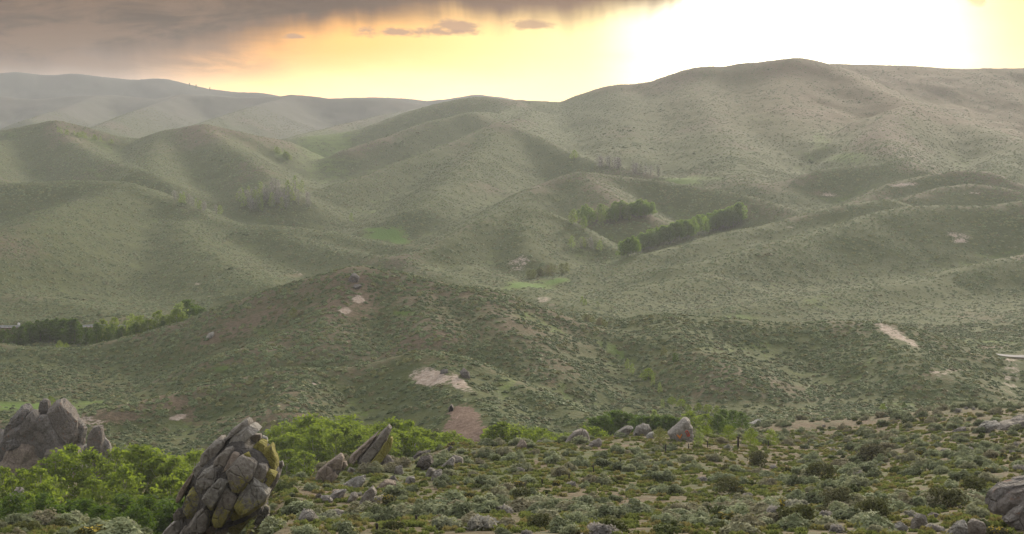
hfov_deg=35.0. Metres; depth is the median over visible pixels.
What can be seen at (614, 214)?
aspen
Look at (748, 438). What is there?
leafy bush
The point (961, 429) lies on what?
outcrop
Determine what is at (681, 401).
tree
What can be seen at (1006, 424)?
outcrop
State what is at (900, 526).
boulder
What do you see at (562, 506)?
sagebrush
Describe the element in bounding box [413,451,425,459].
boulder
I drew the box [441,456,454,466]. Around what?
boulder
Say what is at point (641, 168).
bare tree
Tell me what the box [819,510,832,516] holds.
dry brush
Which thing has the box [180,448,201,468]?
aspen
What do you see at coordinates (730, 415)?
tree
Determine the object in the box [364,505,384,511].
green shrub
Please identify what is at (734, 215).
aspen
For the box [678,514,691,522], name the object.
sagebrush
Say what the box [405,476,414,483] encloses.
boulder
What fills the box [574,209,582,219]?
aspen
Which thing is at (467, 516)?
sagebrush
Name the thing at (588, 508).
sagebrush
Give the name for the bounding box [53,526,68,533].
sagebrush
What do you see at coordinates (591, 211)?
aspen
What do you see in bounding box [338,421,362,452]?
aspen
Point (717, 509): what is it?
green shrub
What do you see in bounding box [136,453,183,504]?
aspen
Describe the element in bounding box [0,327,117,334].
road bank
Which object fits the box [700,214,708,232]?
aspen
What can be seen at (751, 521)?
sagebrush
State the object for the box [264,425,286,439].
aspen
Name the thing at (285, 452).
aspen
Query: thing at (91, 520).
sagebrush
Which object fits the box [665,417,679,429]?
tree
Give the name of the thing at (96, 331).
valley tree
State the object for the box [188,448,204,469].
aspen
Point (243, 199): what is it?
bare tree
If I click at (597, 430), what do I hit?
leafy bush
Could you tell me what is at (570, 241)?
budding tree
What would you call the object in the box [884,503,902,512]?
sagebrush
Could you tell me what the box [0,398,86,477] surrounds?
rocky knob
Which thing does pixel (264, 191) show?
bare tree
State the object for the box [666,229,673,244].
aspen
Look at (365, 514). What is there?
sagebrush
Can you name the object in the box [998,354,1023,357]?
road
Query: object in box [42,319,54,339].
poplar
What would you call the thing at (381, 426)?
aspen
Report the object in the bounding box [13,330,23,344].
poplar
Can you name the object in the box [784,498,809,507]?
dry brush
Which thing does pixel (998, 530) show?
flowering shrub
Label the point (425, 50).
sky
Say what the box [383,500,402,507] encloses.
green shrub
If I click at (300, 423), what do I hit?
aspen
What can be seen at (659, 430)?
olive bush
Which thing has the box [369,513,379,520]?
sagebrush
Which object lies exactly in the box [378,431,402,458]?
aspen
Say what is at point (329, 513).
dry brush
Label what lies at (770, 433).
leafy bush
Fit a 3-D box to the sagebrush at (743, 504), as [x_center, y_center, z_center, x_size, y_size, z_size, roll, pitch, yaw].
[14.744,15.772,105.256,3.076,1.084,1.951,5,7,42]
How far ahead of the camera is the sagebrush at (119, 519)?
94.60 m
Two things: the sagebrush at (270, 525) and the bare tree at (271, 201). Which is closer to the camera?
the sagebrush at (270, 525)
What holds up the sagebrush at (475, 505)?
on the hills
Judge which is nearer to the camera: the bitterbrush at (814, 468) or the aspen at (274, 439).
the bitterbrush at (814, 468)
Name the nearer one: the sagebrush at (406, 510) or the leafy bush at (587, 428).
the sagebrush at (406, 510)
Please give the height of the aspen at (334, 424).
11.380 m
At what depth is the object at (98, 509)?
153.02 m
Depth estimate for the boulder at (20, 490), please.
193.23 m
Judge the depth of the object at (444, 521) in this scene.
84.75 m
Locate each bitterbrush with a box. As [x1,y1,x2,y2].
[47,518,69,525]
[379,520,407,530]
[510,487,531,498]
[524,513,551,529]
[712,476,740,494]
[747,450,768,467]
[771,504,821,523]
[805,461,838,479]
[818,486,854,508]
[849,496,894,519]
[855,443,887,461]
[922,486,969,508]
[959,475,991,491]
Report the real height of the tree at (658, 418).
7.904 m
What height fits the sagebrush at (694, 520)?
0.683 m
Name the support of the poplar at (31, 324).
on the hills
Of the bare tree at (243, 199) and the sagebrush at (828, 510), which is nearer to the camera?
the sagebrush at (828, 510)
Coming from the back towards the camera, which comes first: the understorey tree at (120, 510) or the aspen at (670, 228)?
the aspen at (670, 228)
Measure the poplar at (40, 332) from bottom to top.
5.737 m
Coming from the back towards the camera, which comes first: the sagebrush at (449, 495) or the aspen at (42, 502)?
the aspen at (42, 502)
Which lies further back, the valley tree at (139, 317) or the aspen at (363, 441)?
the valley tree at (139, 317)
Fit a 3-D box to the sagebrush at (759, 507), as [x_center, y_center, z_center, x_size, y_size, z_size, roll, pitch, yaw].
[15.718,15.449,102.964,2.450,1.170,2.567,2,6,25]
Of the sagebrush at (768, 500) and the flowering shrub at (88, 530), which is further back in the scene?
the sagebrush at (768, 500)
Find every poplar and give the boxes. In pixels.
[0,329,10,343]
[4,329,12,342]
[10,326,16,341]
[13,324,28,344]
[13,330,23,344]
[25,321,38,342]
[25,326,35,343]
[33,320,39,333]
[34,321,46,341]
[36,327,45,341]
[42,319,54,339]
[45,320,56,339]
[45,327,54,341]
[50,318,58,340]
[53,319,65,341]
[56,318,67,342]
[57,317,80,344]
[64,318,81,344]
[79,327,91,345]
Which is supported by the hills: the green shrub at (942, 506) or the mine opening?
the green shrub at (942, 506)
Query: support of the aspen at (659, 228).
on the hills
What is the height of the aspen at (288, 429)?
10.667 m
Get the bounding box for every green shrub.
[11,520,43,530]
[274,481,300,492]
[284,498,299,505]
[309,503,328,512]
[348,514,360,520]
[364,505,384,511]
[372,528,397,533]
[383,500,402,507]
[441,464,452,469]
[601,514,633,531]
[650,523,682,533]
[667,520,684,530]
[707,505,731,514]
[715,520,726,527]
[933,504,946,509]
[965,518,990,527]
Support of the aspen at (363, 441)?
on the hills
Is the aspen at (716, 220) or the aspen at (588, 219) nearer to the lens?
the aspen at (588, 219)
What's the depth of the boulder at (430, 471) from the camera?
155.68 m
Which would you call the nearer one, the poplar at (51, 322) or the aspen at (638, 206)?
the poplar at (51, 322)
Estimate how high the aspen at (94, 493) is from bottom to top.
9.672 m
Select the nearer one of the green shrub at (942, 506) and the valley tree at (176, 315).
the green shrub at (942, 506)
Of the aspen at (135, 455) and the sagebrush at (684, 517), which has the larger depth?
the aspen at (135, 455)
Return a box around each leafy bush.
[55,340,64,346]
[568,150,578,158]
[569,425,597,435]
[589,426,612,436]
[639,368,655,380]
[702,424,713,435]
[718,424,736,440]
[742,427,759,445]
[763,428,779,444]
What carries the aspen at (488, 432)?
on the hills
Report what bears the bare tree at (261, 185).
on the hills
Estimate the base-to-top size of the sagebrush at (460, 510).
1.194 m
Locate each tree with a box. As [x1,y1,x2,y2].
[0,491,32,520]
[0,499,26,518]
[49,503,68,514]
[59,503,71,512]
[62,498,91,514]
[70,497,110,519]
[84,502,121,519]
[88,321,103,344]
[98,319,110,340]
[101,327,114,341]
[103,493,141,516]
[105,323,117,339]
[108,317,119,333]
[113,329,121,338]
[115,326,125,338]
[117,506,128,516]
[120,320,129,335]
[120,494,168,532]
[120,504,161,533]
[125,313,138,336]
[126,315,148,335]
[127,322,139,335]
[139,319,154,332]
[144,513,166,533]
[145,498,171,526]
[150,310,165,326]
[150,496,175,515]
[154,501,181,531]
[155,321,168,327]
[164,496,184,525]
[165,309,189,324]
[170,302,191,321]
[174,299,197,316]
[183,306,197,318]
[194,306,205,315]
[239,192,246,206]
[257,182,262,193]
[262,187,266,199]
[267,192,274,206]
[279,197,284,208]
[289,190,295,201]
[292,175,298,188]
[296,191,300,206]
[298,180,303,192]
[567,235,575,247]
[580,417,607,436]
[590,414,617,436]
[596,240,602,249]
[597,410,623,435]
[606,409,633,435]
[611,413,641,434]
[624,415,652,432]
[629,363,635,372]
[637,163,644,174]
[642,416,664,431]
[650,414,670,430]
[653,414,679,430]
[654,164,662,175]
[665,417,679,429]
[668,396,675,404]
[672,353,677,361]
[676,399,686,406]
[679,410,701,431]
[684,405,691,411]
[694,403,701,410]
[694,413,715,433]
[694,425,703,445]
[703,404,711,412]
[705,414,732,434]
[711,406,719,413]
[711,409,734,430]
[722,410,743,431]
[732,412,750,428]
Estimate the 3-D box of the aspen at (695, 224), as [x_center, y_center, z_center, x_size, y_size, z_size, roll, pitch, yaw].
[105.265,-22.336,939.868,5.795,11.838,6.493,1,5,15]
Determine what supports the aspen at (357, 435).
on the hills
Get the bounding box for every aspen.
[0,466,19,500]
[0,476,27,508]
[6,467,39,495]
[14,466,67,509]
[21,491,37,510]
[26,478,65,509]
[26,490,60,511]
[27,446,84,505]
[51,442,100,504]
[60,446,120,507]
[72,474,117,509]
[97,443,147,496]
[98,462,146,511]
[109,444,166,507]
[125,444,171,503]
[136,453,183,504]
[147,473,184,501]
[149,454,189,499]
[171,467,193,492]
[177,458,192,473]
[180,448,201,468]
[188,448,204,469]
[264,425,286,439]
[265,420,299,474]
[268,437,290,470]
[271,437,290,470]
[275,433,304,471]
[276,432,298,475]
[278,448,303,476]
[287,414,308,442]
[287,450,318,476]
[288,427,311,450]
[291,412,327,473]
[291,436,333,470]
[292,423,335,472]
[305,426,345,462]
[316,416,329,426]
[317,420,344,453]
[324,431,351,458]
[326,413,363,434]
[330,422,358,455]
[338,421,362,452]
[346,432,367,455]
[348,425,379,456]
[349,436,370,456]
[369,421,387,436]
[376,416,410,430]
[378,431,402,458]
[388,428,409,457]
[393,431,415,457]
[399,419,425,453]
[400,430,427,457]
[411,428,439,442]
[415,439,434,454]
[416,437,433,451]
[424,441,440,449]
[428,431,444,442]
[435,429,463,444]
[475,425,512,442]
[477,428,493,441]
[486,420,522,442]
[504,423,525,438]
[512,425,529,437]
[518,426,546,441]
[527,427,556,442]
[569,209,577,223]
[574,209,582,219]
[578,205,583,216]
[586,213,592,225]
[587,209,596,223]
[597,207,605,221]
[597,213,604,225]
[609,208,618,221]
[611,207,618,222]
[615,241,627,258]
[621,243,628,255]
[622,237,634,254]
[623,205,628,219]
[624,205,632,219]
[627,240,637,255]
[629,202,636,217]
[629,236,638,251]
[632,237,641,254]
[634,204,643,215]
[638,204,647,214]
[638,236,645,252]
[639,232,646,251]
[640,233,647,249]
[642,202,650,218]
[646,229,656,248]
[646,234,653,247]
[648,204,654,216]
[652,227,662,246]
[657,227,665,241]
[660,225,668,242]
[665,226,676,242]
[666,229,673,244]
[670,222,679,241]
[675,221,685,241]
[679,219,687,239]
[684,219,694,239]
[692,218,698,234]
[695,215,704,232]
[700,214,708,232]
[709,216,713,230]
[711,215,720,229]
[715,209,723,226]
[723,207,733,222]
[728,210,737,227]
[731,202,742,218]
[731,206,741,225]
[736,202,747,218]
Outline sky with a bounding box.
[0,0,1023,101]
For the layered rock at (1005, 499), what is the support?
on the hills
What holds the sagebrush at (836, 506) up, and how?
on the hills
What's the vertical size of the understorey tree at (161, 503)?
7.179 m
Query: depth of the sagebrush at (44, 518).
99.41 m
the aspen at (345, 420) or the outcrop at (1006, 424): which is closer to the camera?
the outcrop at (1006, 424)
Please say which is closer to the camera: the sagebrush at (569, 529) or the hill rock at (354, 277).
the sagebrush at (569, 529)
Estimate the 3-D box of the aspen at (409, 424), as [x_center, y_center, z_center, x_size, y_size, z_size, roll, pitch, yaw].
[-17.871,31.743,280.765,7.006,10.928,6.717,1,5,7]
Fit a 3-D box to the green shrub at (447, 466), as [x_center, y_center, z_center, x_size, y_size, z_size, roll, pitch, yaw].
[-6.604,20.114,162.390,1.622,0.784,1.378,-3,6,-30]
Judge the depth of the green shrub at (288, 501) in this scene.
117.29 m
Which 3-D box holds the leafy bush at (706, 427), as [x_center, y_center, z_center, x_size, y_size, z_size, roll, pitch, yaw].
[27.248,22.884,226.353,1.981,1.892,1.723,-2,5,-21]
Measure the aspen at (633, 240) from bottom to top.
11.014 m
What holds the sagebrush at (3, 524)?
on the hills
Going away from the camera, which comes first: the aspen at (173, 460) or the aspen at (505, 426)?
the aspen at (173, 460)
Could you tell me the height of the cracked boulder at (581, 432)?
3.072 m
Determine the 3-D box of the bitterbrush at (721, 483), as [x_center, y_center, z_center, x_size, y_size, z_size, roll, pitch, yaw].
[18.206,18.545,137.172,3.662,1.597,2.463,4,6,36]
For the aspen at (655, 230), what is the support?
on the hills
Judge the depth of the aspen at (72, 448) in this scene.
222.91 m
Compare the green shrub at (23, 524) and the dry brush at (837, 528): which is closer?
the dry brush at (837, 528)
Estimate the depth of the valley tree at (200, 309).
549.84 m
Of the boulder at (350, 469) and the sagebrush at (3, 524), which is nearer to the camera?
the sagebrush at (3, 524)
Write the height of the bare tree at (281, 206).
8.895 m
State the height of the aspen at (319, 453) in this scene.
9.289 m
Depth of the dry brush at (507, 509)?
106.28 m
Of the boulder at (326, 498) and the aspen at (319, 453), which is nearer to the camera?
the boulder at (326, 498)
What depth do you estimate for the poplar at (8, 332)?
562.56 m
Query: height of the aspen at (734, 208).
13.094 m
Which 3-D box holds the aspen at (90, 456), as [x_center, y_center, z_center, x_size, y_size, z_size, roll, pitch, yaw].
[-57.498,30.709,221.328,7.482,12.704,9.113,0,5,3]
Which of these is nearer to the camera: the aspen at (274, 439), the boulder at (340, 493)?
the boulder at (340, 493)
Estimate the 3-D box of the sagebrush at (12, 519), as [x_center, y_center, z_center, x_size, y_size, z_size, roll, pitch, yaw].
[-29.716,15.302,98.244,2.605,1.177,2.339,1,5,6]
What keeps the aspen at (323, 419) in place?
on the hills
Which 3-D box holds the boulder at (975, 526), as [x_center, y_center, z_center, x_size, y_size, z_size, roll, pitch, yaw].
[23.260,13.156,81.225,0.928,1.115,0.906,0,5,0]
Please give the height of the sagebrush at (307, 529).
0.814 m
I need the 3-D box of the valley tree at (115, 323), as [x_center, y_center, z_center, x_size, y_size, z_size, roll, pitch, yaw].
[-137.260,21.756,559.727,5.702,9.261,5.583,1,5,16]
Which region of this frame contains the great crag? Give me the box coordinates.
[162,417,283,533]
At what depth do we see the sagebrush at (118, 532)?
78.15 m
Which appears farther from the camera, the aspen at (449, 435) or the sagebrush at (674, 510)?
the aspen at (449, 435)
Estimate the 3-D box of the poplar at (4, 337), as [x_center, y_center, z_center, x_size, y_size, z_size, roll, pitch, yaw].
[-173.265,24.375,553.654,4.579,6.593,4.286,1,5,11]
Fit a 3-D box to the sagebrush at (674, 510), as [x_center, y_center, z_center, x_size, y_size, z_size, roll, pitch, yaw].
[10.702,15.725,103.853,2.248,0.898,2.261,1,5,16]
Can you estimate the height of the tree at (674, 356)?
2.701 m
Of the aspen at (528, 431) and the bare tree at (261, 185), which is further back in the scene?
the bare tree at (261, 185)
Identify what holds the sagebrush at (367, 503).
on the hills
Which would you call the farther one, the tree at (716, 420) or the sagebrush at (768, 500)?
the tree at (716, 420)
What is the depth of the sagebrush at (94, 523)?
80.95 m
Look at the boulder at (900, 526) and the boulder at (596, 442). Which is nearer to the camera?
the boulder at (900, 526)
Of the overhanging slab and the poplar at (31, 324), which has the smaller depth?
the overhanging slab
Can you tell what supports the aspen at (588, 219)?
on the hills
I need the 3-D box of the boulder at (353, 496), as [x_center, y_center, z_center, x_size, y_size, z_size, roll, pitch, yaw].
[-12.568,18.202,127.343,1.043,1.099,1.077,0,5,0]
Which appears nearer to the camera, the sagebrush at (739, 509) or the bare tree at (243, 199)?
the sagebrush at (739, 509)
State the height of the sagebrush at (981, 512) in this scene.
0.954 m
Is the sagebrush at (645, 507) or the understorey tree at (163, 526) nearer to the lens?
the sagebrush at (645, 507)
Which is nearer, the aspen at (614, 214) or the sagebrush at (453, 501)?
the sagebrush at (453, 501)
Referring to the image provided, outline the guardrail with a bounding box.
[0,324,124,328]
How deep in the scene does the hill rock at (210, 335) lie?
487.33 m
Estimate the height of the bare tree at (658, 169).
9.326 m
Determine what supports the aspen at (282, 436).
on the hills
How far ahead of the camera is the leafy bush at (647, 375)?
425.98 m
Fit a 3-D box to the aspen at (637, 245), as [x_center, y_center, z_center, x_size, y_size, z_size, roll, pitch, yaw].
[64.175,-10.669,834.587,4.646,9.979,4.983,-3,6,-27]
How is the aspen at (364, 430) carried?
on the hills
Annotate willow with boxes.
[525,269,532,279]
[547,263,555,272]
[556,264,565,273]
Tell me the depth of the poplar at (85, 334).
555.74 m
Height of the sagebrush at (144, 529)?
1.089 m
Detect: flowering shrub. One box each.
[73,524,107,533]
[381,494,395,504]
[710,511,739,521]
[782,466,791,471]
[986,526,1009,533]
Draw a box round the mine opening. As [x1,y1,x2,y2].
[448,404,453,411]
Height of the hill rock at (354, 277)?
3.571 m
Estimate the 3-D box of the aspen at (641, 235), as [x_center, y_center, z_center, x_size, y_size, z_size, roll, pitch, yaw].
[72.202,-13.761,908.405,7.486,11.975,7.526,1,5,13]
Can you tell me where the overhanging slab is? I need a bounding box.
[613,426,632,437]
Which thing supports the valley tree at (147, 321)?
on the hills
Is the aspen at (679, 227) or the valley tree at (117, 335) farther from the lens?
the aspen at (679, 227)
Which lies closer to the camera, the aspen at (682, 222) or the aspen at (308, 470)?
the aspen at (308, 470)
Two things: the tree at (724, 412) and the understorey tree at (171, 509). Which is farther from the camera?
the tree at (724, 412)
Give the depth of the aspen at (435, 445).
266.62 m
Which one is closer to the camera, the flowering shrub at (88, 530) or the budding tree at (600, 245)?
the flowering shrub at (88, 530)
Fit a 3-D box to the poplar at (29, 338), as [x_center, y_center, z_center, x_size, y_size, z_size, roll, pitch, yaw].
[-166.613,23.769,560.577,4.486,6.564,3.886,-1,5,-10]
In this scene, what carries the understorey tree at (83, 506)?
on the hills
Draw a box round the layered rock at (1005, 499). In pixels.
[985,475,1023,529]
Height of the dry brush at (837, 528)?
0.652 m
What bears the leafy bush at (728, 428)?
on the hills
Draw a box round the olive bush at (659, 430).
[652,426,668,445]
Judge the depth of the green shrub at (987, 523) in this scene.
83.14 m
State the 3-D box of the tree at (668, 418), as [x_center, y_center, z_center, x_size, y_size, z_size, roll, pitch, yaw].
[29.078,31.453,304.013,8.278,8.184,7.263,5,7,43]
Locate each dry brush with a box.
[319,509,340,517]
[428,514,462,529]
[462,513,498,530]
[495,503,513,513]
[521,529,532,533]
[580,521,622,533]
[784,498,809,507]
[796,458,805,463]
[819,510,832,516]
[828,523,846,532]
[903,509,914,515]
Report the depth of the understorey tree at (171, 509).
158.85 m
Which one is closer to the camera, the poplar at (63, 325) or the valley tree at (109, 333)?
the valley tree at (109, 333)
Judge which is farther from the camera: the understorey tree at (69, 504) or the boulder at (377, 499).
the understorey tree at (69, 504)
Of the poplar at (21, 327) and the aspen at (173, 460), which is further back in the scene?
the poplar at (21, 327)
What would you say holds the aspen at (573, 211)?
on the hills
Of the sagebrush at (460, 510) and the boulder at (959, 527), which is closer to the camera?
the boulder at (959, 527)
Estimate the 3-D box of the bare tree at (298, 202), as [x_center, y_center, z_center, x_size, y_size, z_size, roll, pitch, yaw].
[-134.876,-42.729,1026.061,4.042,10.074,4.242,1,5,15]
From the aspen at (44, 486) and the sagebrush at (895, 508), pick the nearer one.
the sagebrush at (895, 508)
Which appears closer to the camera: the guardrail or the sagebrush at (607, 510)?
the sagebrush at (607, 510)
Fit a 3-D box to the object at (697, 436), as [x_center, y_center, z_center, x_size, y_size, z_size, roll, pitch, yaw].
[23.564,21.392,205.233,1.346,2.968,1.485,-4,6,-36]
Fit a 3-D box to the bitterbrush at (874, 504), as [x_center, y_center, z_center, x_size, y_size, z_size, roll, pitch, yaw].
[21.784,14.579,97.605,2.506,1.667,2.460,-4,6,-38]
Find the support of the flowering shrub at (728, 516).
on the hills
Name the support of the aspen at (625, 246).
on the hills
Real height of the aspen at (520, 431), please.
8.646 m
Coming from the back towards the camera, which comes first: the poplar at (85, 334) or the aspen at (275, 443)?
the poplar at (85, 334)
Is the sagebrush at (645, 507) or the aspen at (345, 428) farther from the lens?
the aspen at (345, 428)
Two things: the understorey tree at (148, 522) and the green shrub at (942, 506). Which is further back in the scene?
the understorey tree at (148, 522)
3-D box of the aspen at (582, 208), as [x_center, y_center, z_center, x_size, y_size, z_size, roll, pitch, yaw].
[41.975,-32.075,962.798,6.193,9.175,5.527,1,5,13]
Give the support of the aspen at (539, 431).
on the hills
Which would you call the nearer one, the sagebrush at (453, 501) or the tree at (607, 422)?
the sagebrush at (453, 501)
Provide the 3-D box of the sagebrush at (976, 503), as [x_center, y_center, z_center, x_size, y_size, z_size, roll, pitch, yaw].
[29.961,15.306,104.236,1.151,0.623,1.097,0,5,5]
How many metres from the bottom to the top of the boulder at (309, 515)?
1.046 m
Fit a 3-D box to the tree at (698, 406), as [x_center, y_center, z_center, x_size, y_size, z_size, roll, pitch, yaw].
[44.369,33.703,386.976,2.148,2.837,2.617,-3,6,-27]
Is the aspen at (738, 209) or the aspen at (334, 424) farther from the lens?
the aspen at (738, 209)
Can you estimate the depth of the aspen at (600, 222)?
940.74 m
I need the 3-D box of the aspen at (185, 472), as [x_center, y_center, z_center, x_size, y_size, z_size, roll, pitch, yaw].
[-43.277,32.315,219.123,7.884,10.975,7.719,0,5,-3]
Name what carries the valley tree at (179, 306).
on the hills
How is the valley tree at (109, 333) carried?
on the hills
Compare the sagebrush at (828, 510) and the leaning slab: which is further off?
the leaning slab
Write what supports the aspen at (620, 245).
on the hills
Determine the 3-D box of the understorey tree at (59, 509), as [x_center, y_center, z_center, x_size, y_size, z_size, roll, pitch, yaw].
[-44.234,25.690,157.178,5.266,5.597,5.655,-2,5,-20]
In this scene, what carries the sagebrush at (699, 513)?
on the hills
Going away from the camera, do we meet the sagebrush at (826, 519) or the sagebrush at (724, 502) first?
the sagebrush at (826, 519)
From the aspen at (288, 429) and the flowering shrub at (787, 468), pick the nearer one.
the flowering shrub at (787, 468)
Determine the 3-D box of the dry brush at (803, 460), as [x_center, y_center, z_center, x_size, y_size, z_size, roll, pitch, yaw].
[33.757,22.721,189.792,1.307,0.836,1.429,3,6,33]
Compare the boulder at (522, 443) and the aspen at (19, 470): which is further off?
the aspen at (19, 470)
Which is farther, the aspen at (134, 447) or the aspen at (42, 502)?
the aspen at (134, 447)
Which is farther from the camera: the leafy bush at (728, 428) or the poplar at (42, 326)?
the poplar at (42, 326)
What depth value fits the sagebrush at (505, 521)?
86.43 m
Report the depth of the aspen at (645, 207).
945.72 m
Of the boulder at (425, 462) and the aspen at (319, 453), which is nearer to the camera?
the boulder at (425, 462)
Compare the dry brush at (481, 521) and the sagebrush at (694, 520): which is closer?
the dry brush at (481, 521)
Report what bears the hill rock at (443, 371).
on the hills
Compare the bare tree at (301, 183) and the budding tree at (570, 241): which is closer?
the budding tree at (570, 241)
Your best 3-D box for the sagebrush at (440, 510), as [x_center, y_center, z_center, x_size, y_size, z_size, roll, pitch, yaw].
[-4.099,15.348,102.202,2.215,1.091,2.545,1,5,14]
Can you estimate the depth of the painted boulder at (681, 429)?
211.06 m
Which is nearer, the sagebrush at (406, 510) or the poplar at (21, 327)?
the sagebrush at (406, 510)
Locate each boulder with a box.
[10,487,31,500]
[297,508,318,521]
[315,453,347,481]
[321,495,332,502]
[330,489,346,499]
[332,508,343,515]
[343,475,365,487]
[347,467,354,472]
[347,492,357,502]
[359,485,376,504]
[371,494,383,504]
[376,479,395,488]
[381,454,393,464]
[394,465,403,474]
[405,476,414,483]
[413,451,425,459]
[416,454,433,469]
[425,467,435,476]
[431,469,441,480]
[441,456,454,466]
[452,455,463,463]
[515,439,526,448]
[565,428,589,441]
[589,438,601,446]
[633,423,650,435]
[646,431,654,437]
[667,417,693,441]
[894,521,907,530]
[910,513,927,528]
[925,523,944,531]
[927,512,939,517]
[945,519,967,533]
[967,518,986,533]
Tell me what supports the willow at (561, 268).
on the hills
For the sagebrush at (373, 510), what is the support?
on the hills
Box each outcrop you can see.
[952,426,965,431]
[977,420,1000,432]
[995,414,1023,429]
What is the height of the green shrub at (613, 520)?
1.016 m
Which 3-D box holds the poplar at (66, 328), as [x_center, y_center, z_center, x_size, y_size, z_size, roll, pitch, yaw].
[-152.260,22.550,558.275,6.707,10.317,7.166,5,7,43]
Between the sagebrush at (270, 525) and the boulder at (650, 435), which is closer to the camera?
the sagebrush at (270, 525)
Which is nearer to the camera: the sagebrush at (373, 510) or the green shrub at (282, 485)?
the sagebrush at (373, 510)
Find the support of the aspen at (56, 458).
on the hills
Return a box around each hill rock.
[206,332,213,338]
[348,273,359,282]
[353,284,360,288]
[440,369,447,373]
[460,368,469,378]
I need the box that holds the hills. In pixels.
[0,58,1023,533]
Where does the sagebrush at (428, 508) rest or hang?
on the hills
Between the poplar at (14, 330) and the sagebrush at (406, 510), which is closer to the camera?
the sagebrush at (406, 510)
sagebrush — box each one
[0,512,41,526]
[0,520,9,528]
[6,527,28,533]
[25,510,46,517]
[31,507,60,525]
[52,509,89,525]
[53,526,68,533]
[59,513,85,525]
[66,519,116,533]
[67,523,88,533]
[80,517,117,531]
[95,519,150,533]
[109,516,135,527]
[113,530,130,533]
[140,527,153,533]
[251,515,286,533]
[289,523,320,533]
[318,515,326,520]
[331,520,359,533]
[359,500,379,506]
[360,512,372,518]
[367,504,393,514]
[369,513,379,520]
[376,507,403,521]
[390,503,411,515]
[396,503,413,508]
[408,507,428,516]
[422,503,449,513]
[431,503,458,514]
[434,489,472,504]
[443,501,474,518]
[448,499,463,504]
[458,510,495,527]
[472,503,488,512]
[493,527,512,533]
[496,517,519,526]
[504,497,548,511]
[521,495,547,503]
[525,500,561,512]
[536,508,559,519]
[541,515,581,532]
[549,498,568,507]
[555,499,576,510]
[558,522,580,533]
[561,494,594,505]
[562,510,589,523]
[568,504,595,512]
[571,507,590,513]
[583,512,599,519]
[595,504,628,519]
[619,498,653,513]
[649,512,676,523]
[661,508,687,513]
[661,509,681,519]
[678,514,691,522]
[680,502,696,507]
[686,506,711,523]
[686,515,710,524]
[687,510,709,518]
[706,518,731,526]
[710,495,731,503]
[715,501,729,505]
[718,521,764,533]
[720,505,749,518]
[726,501,749,513]
[727,513,767,526]
[746,500,769,514]
[752,497,778,507]
[754,512,786,521]
[758,516,775,524]
[773,512,815,530]
[809,515,837,524]
[824,500,850,511]
[824,522,831,529]
[825,505,865,520]
[827,499,848,512]
[846,509,883,523]
[852,511,896,530]
[862,491,875,496]
[866,524,883,533]
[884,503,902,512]
[948,493,973,505]
[960,489,985,499]
[962,504,989,517]
[967,493,984,501]
[971,500,985,506]
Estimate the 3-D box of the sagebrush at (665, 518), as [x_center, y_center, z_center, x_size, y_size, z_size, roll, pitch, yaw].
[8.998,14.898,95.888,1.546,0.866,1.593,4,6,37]
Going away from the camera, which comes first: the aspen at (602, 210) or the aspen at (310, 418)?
the aspen at (310, 418)
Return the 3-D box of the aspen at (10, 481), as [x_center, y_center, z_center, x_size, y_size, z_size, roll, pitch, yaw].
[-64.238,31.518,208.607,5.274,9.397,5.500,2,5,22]
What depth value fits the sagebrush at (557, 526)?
83.35 m
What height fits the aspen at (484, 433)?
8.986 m
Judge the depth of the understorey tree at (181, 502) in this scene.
160.40 m
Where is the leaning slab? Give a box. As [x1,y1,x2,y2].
[349,424,392,465]
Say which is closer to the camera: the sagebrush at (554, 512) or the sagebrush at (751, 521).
the sagebrush at (751, 521)

